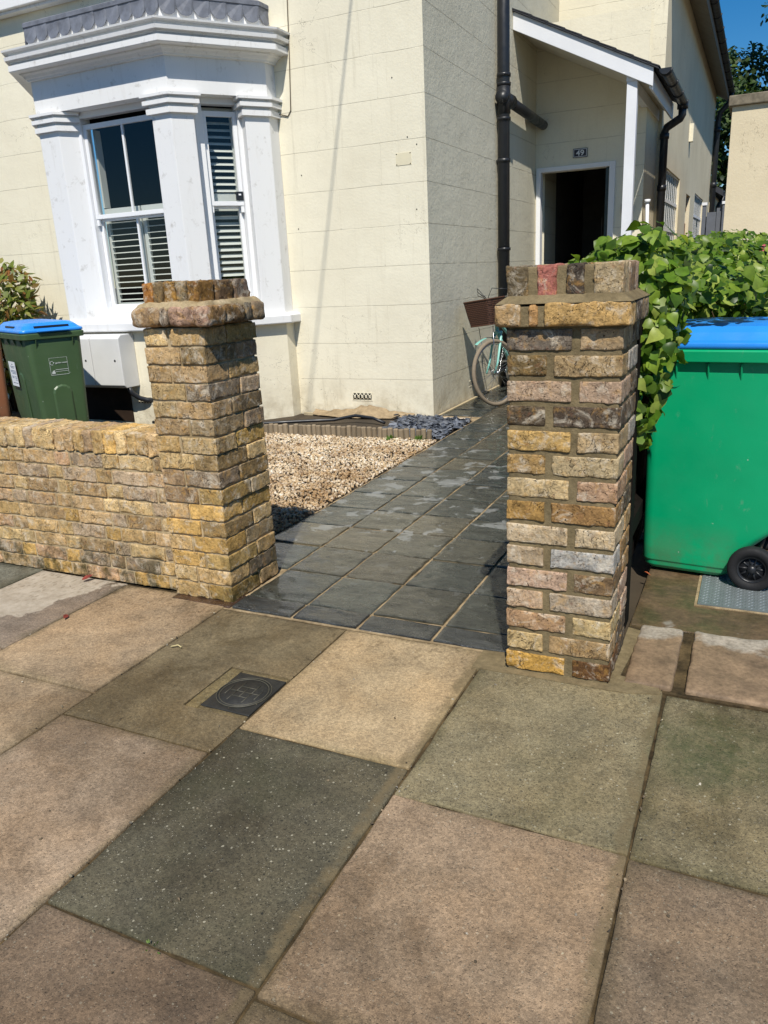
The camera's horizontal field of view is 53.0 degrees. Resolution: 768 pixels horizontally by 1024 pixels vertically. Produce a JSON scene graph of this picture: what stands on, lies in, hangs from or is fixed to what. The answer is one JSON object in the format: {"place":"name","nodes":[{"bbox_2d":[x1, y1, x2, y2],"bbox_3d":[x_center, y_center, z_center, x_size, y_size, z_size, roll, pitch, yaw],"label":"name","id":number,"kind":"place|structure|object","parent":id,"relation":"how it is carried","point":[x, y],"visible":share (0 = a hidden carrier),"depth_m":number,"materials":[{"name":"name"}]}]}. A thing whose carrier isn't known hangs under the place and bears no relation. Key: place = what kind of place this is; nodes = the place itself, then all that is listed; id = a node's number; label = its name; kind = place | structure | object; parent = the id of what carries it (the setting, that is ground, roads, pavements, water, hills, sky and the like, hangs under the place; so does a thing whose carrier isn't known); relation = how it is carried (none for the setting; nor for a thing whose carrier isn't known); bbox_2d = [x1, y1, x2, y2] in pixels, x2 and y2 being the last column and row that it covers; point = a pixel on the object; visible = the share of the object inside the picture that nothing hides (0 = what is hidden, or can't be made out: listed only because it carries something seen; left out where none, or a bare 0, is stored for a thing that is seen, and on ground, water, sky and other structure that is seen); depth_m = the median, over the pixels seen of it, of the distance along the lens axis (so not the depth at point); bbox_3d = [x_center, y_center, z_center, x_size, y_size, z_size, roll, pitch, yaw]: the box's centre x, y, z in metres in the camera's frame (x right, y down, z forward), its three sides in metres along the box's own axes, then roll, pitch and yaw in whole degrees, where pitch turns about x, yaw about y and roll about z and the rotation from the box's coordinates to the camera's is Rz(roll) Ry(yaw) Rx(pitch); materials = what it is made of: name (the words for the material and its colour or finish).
{"place":"outdoors","nodes":[
{"label":"outdoors","id":0,"kind":"place"},
{"bbox_2d":[131,278,277,601],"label":"brick pier","id":1,"kind":"structure","parent":0,"point":[201,357],"depth_m":3.38,"materials":[{"name":"brown brick"}]},
{"bbox_2d":[10,411,472,534],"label":"garden soil","id":2,"kind":"structure","parent":0,"point":[362,422],"depth_m":6.85,"materials":[{"name":"beige gravel"}]},
{"bbox_2d":[0,324,11,416],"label":"wheelie bin","id":3,"kind":"object","parent":2,"relation":"on","point":[5,408],"visible":0.91,"depth_m":8.57,"materials":[{"name":"brown plastic"}]},
{"bbox_2d":[0,258,46,411],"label":"photinia shrub","id":4,"kind":"object","parent":2,"relation":"on","point":[27,298],"visible":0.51,"depth_m":8.86,"materials":[{"name":"green plant"}]},
{"bbox_2d":[0,319,88,421],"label":"wheelie bin","id":5,"kind":"object","parent":2,"relation":"on","point":[43,357],"visible":0.74,"depth_m":7.01,"materials":[{"name":"green plastic"}]},
{"bbox_2d":[152,414,385,423],"bbox_3d":[-1.207,-0.902,7.667,2.493,0.082,0.266,1,18,11],"label":"garden hose","id":6,"kind":"object","parent":2,"relation":"on","point":[330,419],"visible":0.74,"depth_m":7.60,"materials":[{"name":"beige plastic"}]},
{"bbox_2d":[263,423,431,441],"bbox_3d":[-0.660,-0.737,7.069,2.339,0.137,0.054,5,19,23],"label":"log roll edging","id":7,"kind":"object","parent":2,"relation":"on","point":[316,430],"visible":0.55,"depth_m":6.91,"materials":[{"name":"brown wood"}]},
{"bbox_2d":[377,414,471,439],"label":"slate chippings","id":8,"kind":"object","parent":2,"relation":"on","point":[440,426],"visible":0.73,"depth_m":7.24,"materials":[{"name":"grey gravel"}]},
{"bbox_2d":[171,386,508,652],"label":"garden path","id":9,"kind":"structure","parent":0,"point":[413,548],"depth_m":4.00,"materials":[{"name":"grey tile"}]},
{"bbox_2d":[463,288,508,405],"bbox_3d":[1.448,-1.843,8.386,0.622,1.198,1.738,10,21,36],"label":"bicycle","id":10,"kind":"object","parent":9,"relation":"on","point":[480,313],"visible":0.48,"depth_m":7.91,"materials":[{"name":"teal metal"}]},
{"bbox_2d":[263,432,435,534],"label":"gravel","id":11,"kind":"structure","parent":0,"point":[326,476],"depth_m":5.90,"materials":[{"name":"beige gravel"}]},
{"bbox_2d":[115,288,650,637],"bbox_3d":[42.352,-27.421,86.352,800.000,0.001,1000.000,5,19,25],"label":"ground","id":12,"kind":"structure","parent":0,"point":[640,565],"depth_m":3.75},
{"bbox_2d":[0,0,735,423],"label":"house","id":13,"kind":"structure","parent":12,"relation":"on","point":[366,198],"depth_m":7.81,"materials":[{"name":"paint"}]},
{"bbox_2d":[1,0,300,423],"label":"bay window","id":14,"kind":"structure","parent":13,"relation":"in","point":[178,100],"depth_m":7.47,"materials":[{"name":"white paint"}]},
{"bbox_2d":[604,167,608,235],"bbox_3d":[3.126,-3.416,10.654,0.045,2.420,0.880,5,19,25],"label":"door","id":15,"kind":"structure","parent":13,"relation":"in","point":[607,168],"depth_m":10.04,"materials":[{"name":"black paint"}]},
{"bbox_2d":[663,170,677,239],"bbox_3d":[4.634,-4.658,12.568,0.028,1.590,2.200,5,19,25],"label":"wing window","id":16,"kind":"structure","parent":13,"relation":"in","point":[670,207],"depth_m":12.63,"materials":[{"name":"white glass"}]},
{"bbox_2d":[692,195,701,242],"bbox_3d":[7.086,-6.329,17.551,0.028,1.590,2.600,5,19,25],"label":"wing window","id":17,"kind":"structure","parent":13,"relation":"in","point":[697,202],"depth_m":17.61,"materials":[{"name":"white glass"}]},
{"bbox_2d":[701,201,724,237],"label":"garden gate","id":18,"kind":"structure","parent":12,"relation":"on","point":[714,217],"depth_m":17.39,"materials":[{"name":"grey paint"}]},
{"bbox_2d":[708,187,725,227],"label":"outbuilding","id":19,"kind":"structure","parent":12,"relation":"on","point":[720,195],"depth_m":21.01,"materials":[{"name":"stone"}]},
{"bbox_2d":[709,41,767,196],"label":"tree","id":20,"kind":"object","parent":12,"relation":"on","point":[748,82],"visible":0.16,"depth_m":25.35,"materials":[{"name":"green plant"}]},
{"bbox_2d":[760,3,767,25],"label":"tree","id":21,"kind":"object","parent":12,"relation":"on","point":[762,15],"visible":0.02,"depth_m":23.08,"materials":[{"name":"green plant"}]},
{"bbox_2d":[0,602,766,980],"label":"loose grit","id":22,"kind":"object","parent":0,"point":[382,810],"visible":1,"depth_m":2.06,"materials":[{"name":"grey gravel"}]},
{"bbox_2d":[0,562,767,1023],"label":"pavement","id":23,"kind":"structure","parent":0,"point":[250,862],"depth_m":2.02,"materials":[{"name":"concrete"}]},
{"bbox_2d":[0,417,177,589],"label":"garden wall","id":24,"kind":"structure","parent":23,"relation":"on","point":[85,498],"depth_m":3.76,"materials":[{"name":"brick"}]},
{"bbox_2d":[201,672,285,717],"bbox_3d":[-0.497,0.651,2.741,0.204,0.026,0.241,5,19,25],"label":"stopcock cover","id":25,"kind":"object","parent":23,"relation":"on","point":[242,694],"visible":0.86,"depth_m":2.72,"materials":[{"name":"black metal"}]},
{"bbox_2d":[494,260,649,683],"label":"brick pier","id":26,"kind":"structure","parent":23,"relation":"on","point":[572,338],"depth_m":2.51,"materials":[{"name":"brown brick"}]},
{"bbox_2d":[621,624,767,712],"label":"edging stones","id":27,"kind":"object","parent":23,"relation":"on","point":[711,668],"visible":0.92,"depth_m":2.73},
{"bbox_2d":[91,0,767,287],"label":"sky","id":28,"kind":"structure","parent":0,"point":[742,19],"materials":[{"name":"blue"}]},
{"bbox_2d":[630,529,767,639],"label":"driveway","id":29,"kind":"structure","parent":0,"point":[667,597],"depth_m":3.18,"materials":[{"name":"concrete"}]},
{"bbox_2d":[623,318,648,628],"bbox_3d":[2.057,-0.949,5.285,0.105,1.280,5.557,5,19,25],"label":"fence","id":30,"kind":"object","parent":29,"relation":"on","point":[637,499],"visible":0.09,"depth_m":3.09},
{"bbox_2d":[568,220,767,450],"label":"ivy hedge","id":31,"kind":"object","parent":29,"relation":"on","point":[683,279],"visible":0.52,"depth_m":2.94,"materials":[{"name":"green plant"}]},
{"bbox_2d":[643,317,767,590],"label":"wheelie bin","id":32,"kind":"object","parent":29,"relation":"on","point":[706,499],"visible":0.88,"depth_m":3.32,"materials":[{"name":"green plastic"}]},
{"bbox_2d":[694,573,767,614],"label":"tread plate","id":33,"kind":"object","parent":29,"relation":"on","point":[724,592],"visible":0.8,"depth_m":3.29,"materials":[{"name":"grey metal"}]},
{"bbox_2d":[723,91,767,241],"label":"garage","id":34,"kind":"structure","parent":29,"relation":"on","point":[746,202],"depth_m":8.41,"materials":[{"name":"paint"}]},
{"bbox_2d":[710,244,765,317],"bbox_3d":[2.793,-0.874,4.627,2.002,1.473,1.143,-3,17,1],"label":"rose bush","id":35,"kind":"object","parent":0,"point":[740,305],"visible":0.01,"depth_m":4.52,"materials":[{"name":"green plant"}]}
]}

